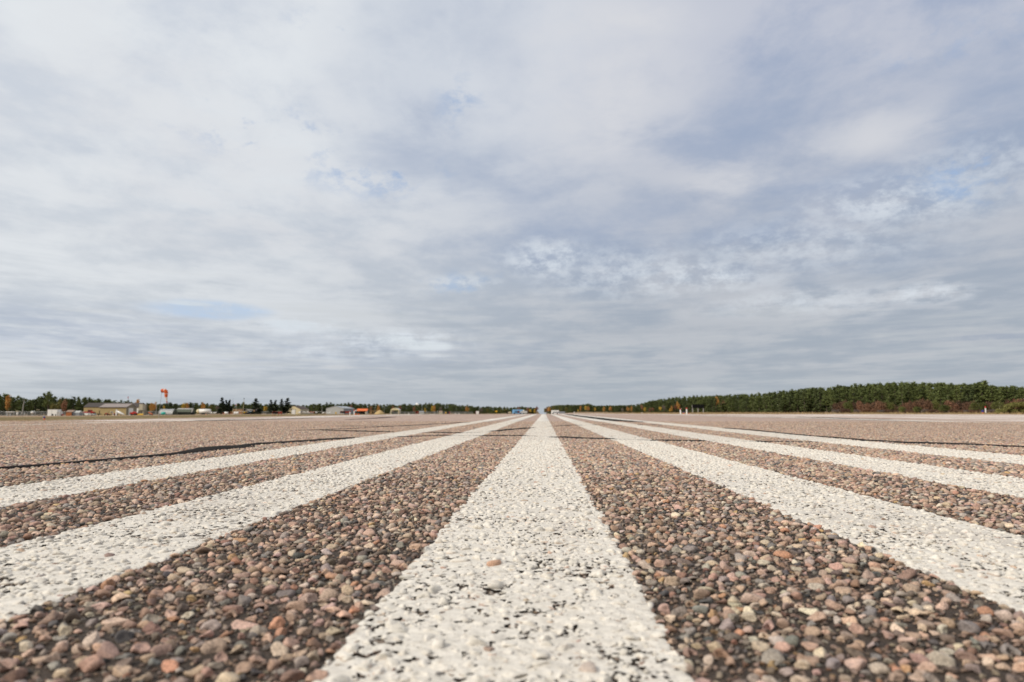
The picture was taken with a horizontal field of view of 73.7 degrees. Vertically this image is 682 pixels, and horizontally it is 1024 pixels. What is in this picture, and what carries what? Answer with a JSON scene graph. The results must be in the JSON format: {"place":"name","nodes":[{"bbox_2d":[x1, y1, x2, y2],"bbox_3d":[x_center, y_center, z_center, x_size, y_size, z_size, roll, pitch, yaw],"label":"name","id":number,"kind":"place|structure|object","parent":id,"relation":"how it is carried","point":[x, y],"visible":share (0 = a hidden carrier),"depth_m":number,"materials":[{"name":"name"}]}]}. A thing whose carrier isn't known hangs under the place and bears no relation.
{"place":"outdoors","nodes":[
{"label":"outdoors","id":0,"kind":"place"},
{"bbox_2d":[0,410,1023,420],"bbox_3d":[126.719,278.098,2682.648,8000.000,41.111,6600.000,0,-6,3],"label":"ground","id":1,"kind":"structure","parent":0,"point":[51,418],"depth_m":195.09,"materials":[{"name":"green plant"}]},
{"bbox_2d":[0,393,6,413],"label":"pine tree","id":2,"kind":"object","parent":1,"relation":"on","point":[2,399],"visible":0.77,"depth_m":433.17,"materials":[{"name":"green plant"}]},
{"bbox_2d":[5,395,11,411],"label":"autumn tree","id":3,"kind":"object","parent":1,"relation":"on","point":[7,403],"visible":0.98,"depth_m":428.75,"materials":[{"name":"orange plant"}]},
{"bbox_2d":[9,398,15,415],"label":"pine tree","id":4,"kind":"object","parent":1,"relation":"on","point":[12,405],"visible":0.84,"depth_m":428.27,"materials":[{"name":"green plant"}]},
{"bbox_2d":[15,395,21,412],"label":"pine tree","id":5,"kind":"object","parent":1,"relation":"on","point":[17,403],"visible":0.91,"depth_m":429.78,"materials":[{"name":"green plant"}]},
{"bbox_2d":[25,401,33,414],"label":"pine tree","id":6,"kind":"object","parent":1,"relation":"on","point":[30,406],"visible":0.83,"depth_m":447.79,"materials":[{"name":"green plant"}]},
{"bbox_2d":[0,411,65,415],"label":"chain link fence","id":7,"kind":"object","parent":1,"relation":"on","point":[27,413],"visible":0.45,"depth_m":316.17,"materials":[{"name":"grey metal"}]},
{"bbox_2d":[32,399,39,410],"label":"pine tree","id":8,"kind":"object","parent":1,"relation":"on","point":[35,405],"visible":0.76,"depth_m":454.66,"materials":[{"name":"green plant"}]},
{"bbox_2d":[37,393,46,414],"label":"pine tree","id":9,"kind":"object","parent":1,"relation":"on","point":[43,397],"visible":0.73,"depth_m":464.13,"materials":[{"name":"green plant"}]},
{"bbox_2d":[42,391,53,411],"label":"pine tree","id":10,"kind":"object","parent":1,"relation":"on","point":[48,395],"visible":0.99,"depth_m":403.17,"materials":[{"name":"green plant"}]},
{"bbox_2d":[47,409,62,415],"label":"white container","id":11,"kind":"object","parent":1,"relation":"on","point":[54,412],"visible":1,"depth_m":296.47,"materials":[{"name":"metal"}]},
{"bbox_2d":[61,400,66,411],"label":"autumn tree","id":12,"kind":"object","parent":1,"relation":"on","point":[64,406],"visible":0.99,"depth_m":386.16,"materials":[{"name":"orange plant"}]},
{"bbox_2d":[65,396,76,411],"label":"pine tree","id":13,"kind":"object","parent":1,"relation":"on","point":[70,403],"visible":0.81,"depth_m":479.73,"materials":[{"name":"green plant"}]},
{"bbox_2d":[66,410,82,415],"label":"orange shed","id":14,"kind":"structure","parent":1,"relation":"on","point":[73,413],"depth_m":303.69,"materials":[{"name":"metal"}]},
{"bbox_2d":[75,396,82,410],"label":"pine tree","id":15,"kind":"object","parent":1,"relation":"on","point":[78,403],"visible":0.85,"depth_m":479.84,"materials":[{"name":"green plant"}]},
{"bbox_2d":[79,397,88,411],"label":"pine tree","id":16,"kind":"object","parent":1,"relation":"on","point":[85,401],"visible":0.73,"depth_m":482.21,"materials":[{"name":"green plant"}]},
{"bbox_2d":[84,403,146,414],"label":"workshop building","id":17,"kind":"structure","parent":1,"relation":"on","point":[141,408],"depth_m":384.19,"materials":[{"name":"beige metal"}]},
{"bbox_2d":[99,400,137,414],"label":"workshop building","id":18,"kind":"structure","parent":1,"relation":"on","point":[126,409],"depth_m":350.49,"materials":[{"name":"beige metal"}]},
{"bbox_2d":[158,389,167,417],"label":"windsock","id":19,"kind":"object","parent":1,"relation":"on","point":[165,391],"visible":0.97,"depth_m":105.53,"materials":[{"name":"fabric"}]},
{"bbox_2d":[158,409,177,414],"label":"arched shelter","id":20,"kind":"object","parent":1,"relation":"on","point":[171,411],"visible":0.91,"depth_m":371.04,"materials":[{"name":"white metal"}]},
{"bbox_2d":[177,408,194,414],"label":"arched shelter","id":21,"kind":"object","parent":1,"relation":"on","point":[185,411],"visible":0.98,"depth_m":376.81,"materials":[{"name":"grey metal"}]},
{"bbox_2d":[196,409,210,414],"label":"tank trailer","id":22,"kind":"object","parent":1,"relation":"on","point":[203,411],"visible":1,"depth_m":436.99,"materials":[{"name":"white paint"}]},
{"bbox_2d":[217,397,224,413],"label":"spruce tree","id":23,"kind":"object","parent":1,"relation":"on","point":[221,406],"visible":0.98,"depth_m":475.60,"materials":[{"name":"green plant"}]},
{"bbox_2d":[223,409,256,413],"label":"terminal building","id":24,"kind":"structure","parent":1,"relation":"on","point":[242,410],"depth_m":498.02,"materials":[{"name":"beige brick"}]},
{"bbox_2d":[251,398,261,411],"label":"spruce tree","id":25,"kind":"object","parent":1,"relation":"on","point":[256,406],"visible":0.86,"depth_m":475.38,"materials":[{"name":"green plant"}]},
{"bbox_2d":[278,399,286,413],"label":"spruce tree","id":26,"kind":"object","parent":1,"relation":"on","point":[281,402],"visible":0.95,"depth_m":475.69,"materials":[{"name":"green plant"}]},
{"bbox_2d":[283,398,291,413],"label":"spruce tree","id":27,"kind":"object","parent":1,"relation":"on","point":[288,411],"visible":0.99,"depth_m":478.05,"materials":[{"name":"green plant"}]},
{"bbox_2d":[289,406,308,413],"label":"yellow hangar","id":28,"kind":"structure","parent":1,"relation":"on","point":[295,409],"depth_m":497.73,"materials":[{"name":"yellow metal"}]},
{"bbox_2d":[326,406,354,413],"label":"grey hangar","id":29,"kind":"structure","parent":1,"relation":"on","point":[335,410],"depth_m":502.56,"materials":[{"name":"metal"}]},
{"bbox_2d":[327,409,342,413],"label":"sliding door","id":30,"kind":"structure","parent":29,"relation":"in","point":[332,411],"depth_m":502.18,"materials":[{"name":"white metal"}]},
{"bbox_2d":[355,409,368,413],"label":"orange roof shed","id":31,"kind":"structure","parent":1,"relation":"on","point":[363,411],"depth_m":468.49,"materials":[{"name":"metal"}]},
{"bbox_2d":[0,381,1023,414],"bbox_3d":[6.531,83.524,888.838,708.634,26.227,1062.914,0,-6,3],"label":"forest","id":32,"kind":"object","parent":1,"relation":"on","point":[907,384],"visible":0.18,"depth_m":553.00,"materials":[{"name":"green plant"}]},
{"bbox_2d":[692,404,703,412],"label":"billboard","id":33,"kind":"object","parent":1,"relation":"on","point":[698,406],"visible":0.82,"depth_m":204.03,"materials":[{"name":"metal"}]},
{"bbox_2d":[708,398,717,412],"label":"pine tree","id":34,"kind":"object","parent":1,"relation":"on","point":[710,406],"visible":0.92,"depth_m":691.52,"materials":[{"name":"green plant"}]},
{"bbox_2d":[717,396,724,411],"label":"pine tree","id":35,"kind":"object","parent":1,"relation":"on","point":[719,405],"visible":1,"depth_m":658.53,"materials":[{"name":"green plant"}]},
{"bbox_2d":[741,398,749,411],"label":"pine tree","id":36,"kind":"object","parent":1,"relation":"on","point":[746,404],"visible":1,"depth_m":572.74,"materials":[{"name":"green plant"}]},
{"bbox_2d":[754,396,762,411],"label":"pine tree","id":37,"kind":"object","parent":1,"relation":"on","point":[759,406],"visible":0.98,"depth_m":551.98,"materials":[{"name":"green plant"}]},
{"bbox_2d":[762,396,770,412],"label":"pine tree","id":38,"kind":"object","parent":1,"relation":"on","point":[765,402],"visible":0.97,"depth_m":518.03,"materials":[{"name":"green plant"}]},
{"bbox_2d":[768,396,777,412],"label":"pine tree","id":39,"kind":"object","parent":1,"relation":"on","point":[773,408],"visible":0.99,"depth_m":505.07,"materials":[{"name":"green plant"}]},
{"bbox_2d":[776,393,782,412],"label":"pine tree","id":40,"kind":"object","parent":1,"relation":"on","point":[779,406],"visible":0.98,"depth_m":493.49,"materials":[{"name":"green plant"}]},
{"bbox_2d":[781,393,788,410],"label":"pine tree","id":41,"kind":"object","parent":1,"relation":"on","point":[784,396],"visible":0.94,"depth_m":496.34,"materials":[{"name":"green plant"}]},
{"bbox_2d":[786,393,793,412],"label":"pine tree","id":42,"kind":"object","parent":1,"relation":"on","point":[789,402],"visible":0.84,"depth_m":504.56,"materials":[{"name":"green plant"}]},
{"bbox_2d":[791,394,801,412],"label":"pine tree","id":43,"kind":"object","parent":1,"relation":"on","point":[797,407],"visible":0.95,"depth_m":488.03,"materials":[{"name":"green plant"}]},
{"bbox_2d":[799,391,810,412],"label":"pine tree","id":44,"kind":"object","parent":1,"relation":"on","point":[804,401],"visible":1,"depth_m":477.62,"materials":[{"name":"green plant"}]},
{"bbox_2d":[806,388,814,409],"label":"pine tree","id":45,"kind":"object","parent":1,"relation":"on","point":[810,398],"visible":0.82,"depth_m":483.76,"materials":[{"name":"green plant"}]},
{"bbox_2d":[812,390,819,411],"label":"pine tree","id":46,"kind":"object","parent":1,"relation":"on","point":[814,403],"visible":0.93,"depth_m":477.39,"materials":[{"name":"green plant"}]},
{"bbox_2d":[815,389,827,412],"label":"pine tree","id":47,"kind":"object","parent":1,"relation":"on","point":[819,404],"visible":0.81,"depth_m":472.38,"materials":[{"name":"green plant"}]},
{"bbox_2d":[820,390,828,412],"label":"pine tree","id":48,"kind":"object","parent":1,"relation":"on","point":[824,400],"visible":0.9,"depth_m":464.07,"materials":[{"name":"green plant"}]},
{"bbox_2d":[827,389,835,406],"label":"pine tree","id":49,"kind":"object","parent":1,"relation":"on","point":[831,397],"visible":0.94,"depth_m":444.20,"materials":[{"name":"green plant"}]},
{"bbox_2d":[834,388,846,412],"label":"pine tree","id":50,"kind":"object","parent":1,"relation":"on","point":[837,400],"visible":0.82,"depth_m":446.94,"materials":[{"name":"green plant"}]},
{"bbox_2d":[840,386,849,400],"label":"pine tree","id":51,"kind":"object","parent":1,"relation":"on","point":[845,389],"visible":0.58,"depth_m":456.80,"materials":[{"name":"green plant"}]},
{"bbox_2d":[842,401,853,409],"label":"shrub","id":52,"kind":"object","parent":1,"relation":"on","point":[847,404],"visible":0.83,"depth_m":373.61,"materials":[{"name":"green plant"}]},
{"bbox_2d":[848,387,859,402],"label":"pine tree","id":53,"kind":"object","parent":1,"relation":"on","point":[856,399],"visible":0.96,"depth_m":432.19,"materials":[{"name":"green plant"}]},
{"bbox_2d":[859,388,867,402],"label":"pine tree","id":54,"kind":"object","parent":1,"relation":"on","point":[862,393],"visible":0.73,"depth_m":441.63,"materials":[{"name":"green plant"}]},
{"bbox_2d":[865,386,872,403],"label":"pine tree","id":55,"kind":"object","parent":1,"relation":"on","point":[867,396],"visible":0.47,"depth_m":433.68,"materials":[{"name":"green plant"}]},
{"bbox_2d":[869,387,881,402],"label":"pine tree","id":56,"kind":"object","parent":1,"relation":"on","point":[874,391],"visible":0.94,"depth_m":405.16,"materials":[{"name":"green plant"}]},
{"bbox_2d":[875,401,887,410],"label":"shrub","id":57,"kind":"object","parent":1,"relation":"on","point":[880,406],"visible":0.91,"depth_m":337.82,"materials":[{"name":"brown plant"}]},
{"bbox_2d":[877,384,890,402],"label":"pine tree","id":58,"kind":"object","parent":1,"relation":"on","point":[881,389],"visible":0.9,"depth_m":406.36,"materials":[{"name":"green plant"}]},
{"bbox_2d":[883,383,894,402],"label":"pine tree","id":59,"kind":"object","parent":1,"relation":"on","point":[889,391],"visible":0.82,"depth_m":414.63,"materials":[{"name":"green plant"}]},
{"bbox_2d":[884,402,896,410],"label":"shrub","id":60,"kind":"object","parent":1,"relation":"on","point":[890,405],"visible":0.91,"depth_m":337.08,"materials":[{"name":"green plant"}]},
{"bbox_2d":[888,384,902,404],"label":"pine tree","id":61,"kind":"object","parent":1,"relation":"on","point":[895,392],"visible":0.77,"depth_m":408.66,"materials":[{"name":"green plant"}]},
{"bbox_2d":[896,383,906,404],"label":"pine tree","id":62,"kind":"object","parent":1,"relation":"on","point":[899,398],"visible":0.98,"depth_m":389.71,"materials":[{"name":"green plant"}]},
{"bbox_2d":[902,386,917,400],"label":"pine tree","id":63,"kind":"object","parent":1,"relation":"on","point":[909,390],"visible":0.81,"depth_m":392.92,"materials":[{"name":"green plant"}]},
{"bbox_2d":[906,400,915,413],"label":"shrub","id":64,"kind":"object","parent":1,"relation":"on","point":[911,405],"visible":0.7,"depth_m":340.39,"materials":[{"name":"brown plant"}]},
{"bbox_2d":[911,387,921,406],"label":"pine tree","id":65,"kind":"object","parent":1,"relation":"on","point":[916,391],"visible":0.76,"depth_m":392.30,"materials":[{"name":"green plant"}]},
{"bbox_2d":[915,399,924,412],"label":"shrub","id":66,"kind":"object","parent":1,"relation":"on","point":[919,404],"visible":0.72,"depth_m":340.21,"materials":[{"name":"brown plant"}]},
{"bbox_2d":[916,384,930,400],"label":"pine tree","id":67,"kind":"object","parent":1,"relation":"on","point":[921,387],"visible":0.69,"depth_m":397.50,"materials":[{"name":"green plant"}]},
{"bbox_2d":[923,399,933,409],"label":"shrub","id":68,"kind":"object","parent":1,"relation":"on","point":[927,405],"visible":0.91,"depth_m":320.96,"materials":[{"name":"brown plant"}]},
{"bbox_2d":[925,386,935,402],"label":"pine tree","id":69,"kind":"object","parent":1,"relation":"on","point":[931,395],"visible":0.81,"depth_m":384.08,"materials":[{"name":"green plant"}]},
{"bbox_2d":[932,400,941,412],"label":"shrub","id":70,"kind":"object","parent":1,"relation":"on","point":[935,405],"visible":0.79,"depth_m":326.05,"materials":[{"name":"green plant"}]},
{"bbox_2d":[934,385,945,403],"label":"pine tree","id":71,"kind":"object","parent":1,"relation":"on","point":[940,395],"visible":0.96,"depth_m":376.43,"materials":[{"name":"green plant"}]},
{"bbox_2d":[938,405,950,412],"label":"shrub","id":72,"kind":"object","parent":1,"relation":"on","point":[944,408],"visible":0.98,"depth_m":276.47,"materials":[{"name":"green plant"}]},
{"bbox_2d":[941,385,953,402],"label":"pine tree","id":73,"kind":"object","parent":1,"relation":"on","point":[947,391],"visible":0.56,"depth_m":370.36,"materials":[{"name":"green plant"}]},
{"bbox_2d":[943,400,959,410],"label":"shrub","id":74,"kind":"object","parent":1,"relation":"on","point":[952,404],"visible":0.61,"depth_m":323.96,"materials":[{"name":"orange plant"}]},
{"bbox_2d":[952,385,961,401],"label":"pine tree","id":75,"kind":"object","parent":1,"relation":"on","point":[955,391],"visible":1,"depth_m":368.42,"materials":[{"name":"green plant"}]},
{"bbox_2d":[954,384,965,403],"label":"pine tree","id":76,"kind":"object","parent":1,"relation":"on","point":[960,386],"visible":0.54,"depth_m":380.70,"materials":[{"name":"green plant"}]},
{"bbox_2d":[960,385,972,402],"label":"pine tree","id":77,"kind":"object","parent":1,"relation":"on","point":[967,390],"visible":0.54,"depth_m":378.41,"materials":[{"name":"green plant"}]},
{"bbox_2d":[966,385,981,402],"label":"pine tree","id":78,"kind":"object","parent":1,"relation":"on","point":[975,391],"visible":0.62,"depth_m":372.13,"materials":[{"name":"green plant"}]},
{"bbox_2d":[969,402,979,409],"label":"shrub","id":79,"kind":"object","parent":1,"relation":"on","point":[973,405],"visible":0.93,"depth_m":293.82,"materials":[{"name":"green plant"}]},
{"bbox_2d":[973,384,990,402],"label":"pine tree","id":80,"kind":"object","parent":1,"relation":"on","point":[982,386],"visible":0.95,"depth_m":368.63,"materials":[{"name":"green plant"}]},
{"bbox_2d":[976,402,989,410],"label":"shrub","id":81,"kind":"object","parent":1,"relation":"on","point":[982,406],"visible":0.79,"depth_m":290.58,"materials":[{"name":"green plant"}]},
{"bbox_2d":[976,380,994,401],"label":"pine tree","id":82,"kind":"object","parent":1,"relation":"on","point":[984,382],"visible":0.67,"depth_m":370.87,"materials":[{"name":"green plant"}]},
{"bbox_2d":[984,385,998,401],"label":"pine tree","id":83,"kind":"object","parent":1,"relation":"on","point":[991,394],"visible":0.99,"depth_m":364.61,"materials":[{"name":"green plant"}]},
{"bbox_2d":[990,402,1000,409],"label":"shrub","id":84,"kind":"object","parent":1,"relation":"on","point":[995,405],"visible":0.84,"depth_m":286.56,"materials":[{"name":"green plant"}]},
{"bbox_2d":[995,391,1009,402],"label":"pine tree","id":85,"kind":"object","parent":1,"relation":"on","point":[1000,395],"visible":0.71,"depth_m":353.17,"materials":[{"name":"green plant"}]},
{"bbox_2d":[994,402,1023,413],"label":"shrub","id":86,"kind":"object","parent":1,"relation":"on","point":[1007,408],"visible":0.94,"depth_m":133.78,"materials":[{"name":"green plant"}]},
{"bbox_2d":[999,389,1019,401],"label":"pine tree","id":87,"kind":"object","parent":1,"relation":"on","point":[1005,393],"visible":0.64,"depth_m":351.74,"materials":[{"name":"green plant"}]},
{"bbox_2d":[1008,387,1023,401],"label":"pine tree","id":88,"kind":"object","parent":1,"relation":"on","point":[1014,391],"visible":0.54,"depth_m":349.95,"materials":[{"name":"green plant"}]},
{"bbox_2d":[1012,389,1023,398],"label":"pine tree","id":89,"kind":"object","parent":1,"relation":"on","point":[1019,391],"visible":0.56,"depth_m":342.86,"materials":[{"name":"green plant"}]},
{"bbox_2d":[0,413,1023,681],"bbox_3d":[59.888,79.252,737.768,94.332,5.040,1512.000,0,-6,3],"label":"runway","id":90,"kind":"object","parent":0,"point":[268,655],"visible":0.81,"depth_m":1.43,"materials":[{"name":"grey asphalt"}]},
{"bbox_2d":[0,437,354,468],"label":"tar seam","id":91,"kind":"object","parent":90,"relation":"on","point":[203,449],"visible":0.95,"depth_m":6.67,"materials":[{"name":"black asphalt"}]},
{"bbox_2d":[1,414,432,425],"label":"painted edge line","id":92,"kind":"object","parent":90,"relation":"on","point":[222,419],"visible":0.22,"depth_m":33.78,"materials":[{"name":"paint"}]},
{"bbox_2d":[0,414,527,506],"bbox_3d":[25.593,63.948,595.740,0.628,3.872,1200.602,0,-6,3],"label":"painted stripe","id":93,"kind":"object","parent":90,"relation":"on","point":[10,495],"visible":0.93,"depth_m":4.46,"materials":[{"name":"paint"}]},
{"bbox_2d":[0,414,536,621],"bbox_3d":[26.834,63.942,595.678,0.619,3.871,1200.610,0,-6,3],"label":"painted stripe","id":94,"kind":"object","parent":90,"relation":"on","point":[40,569],"visible":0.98,"depth_m":2.25,"materials":[{"name":"paint"}]},
{"bbox_2d":[291,422,469,430],"bbox_3d":[-2.929,2.445,19.812,0.736,0.009,11.722,-1,-6,14],"label":"tar seam","id":95,"kind":"object","parent":90,"relation":"on","point":[386,426],"visible":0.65,"depth_m":17.94,"materials":[{"name":"black asphalt"}]},
{"bbox_2d":[323,425,571,432],"bbox_3d":[0.294,2.195,17.393,3.824,0.009,10.377,-4,-7,36],"label":"tar seam","id":96,"kind":"object","parent":90,"relation":"on","point":[438,432],"visible":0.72,"depth_m":14.14,"materials":[{"name":"black asphalt"}]},
{"bbox_2d":[313,414,694,681],"bbox_3d":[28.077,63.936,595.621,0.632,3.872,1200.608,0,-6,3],"label":"painted stripe","id":97,"kind":"object","parent":90,"relation":"on","point":[548,653],"visible":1,"depth_m":1.43,"materials":[{"name":"paint"}]},
{"bbox_2d":[0,421,1023,681],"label":"pebbles","id":98,"kind":"object","parent":90,"relation":"on","point":[42,441],"visible":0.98,"depth_m":2.15,"materials":[{"name":"brown gravel"}]},
{"bbox_2d":[356,435,809,441],"bbox_3d":[1.053,1.465,10.341,6.721,0.009,1.761,-2,-6,16],"label":"tar seam","id":99,"kind":"object","parent":90,"relation":"on","point":[585,438],"visible":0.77,"depth_m":10.31,"materials":[{"name":"black asphalt"}]},
{"bbox_2d":[551,414,1023,612],"bbox_3d":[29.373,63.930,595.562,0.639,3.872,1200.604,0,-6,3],"label":"painted stripe","id":100,"kind":"object","parent":90,"relation":"on","point":[991,581],"visible":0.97,"depth_m":2.41,"materials":[{"name":"paint"}]},
{"bbox_2d":[560,414,1023,497],"bbox_3d":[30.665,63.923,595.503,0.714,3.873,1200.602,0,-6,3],"label":"painted stripe","id":101,"kind":"object","parent":90,"relation":"on","point":[999,484],"visible":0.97,"depth_m":5.02,"materials":[{"name":"paint"}]},
{"bbox_2d":[565,414,1023,446],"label":"tar seam","id":102,"kind":"object","parent":90,"relation":"on","point":[826,436],"visible":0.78,"depth_m":9.45,"materials":[{"name":"black asphalt"}]},
{"bbox_2d":[572,414,1023,464],"bbox_3d":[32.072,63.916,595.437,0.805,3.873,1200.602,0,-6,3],"label":"painted stripe","id":103,"kind":"object","parent":90,"relation":"on","point":[990,456],"visible":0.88,"depth_m":7.79,"materials":[{"name":"paint"}]},
{"bbox_2d":[658,414,1022,423],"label":"painted edge line","id":104,"kind":"object","parent":90,"relation":"on","point":[853,419],"visible":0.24,"depth_m":33.78,"materials":[{"name":"paint"}]},
{"bbox_2d":[0,0,1023,413],"label":"sky","id":105,"kind":"structure","parent":0,"point":[542,204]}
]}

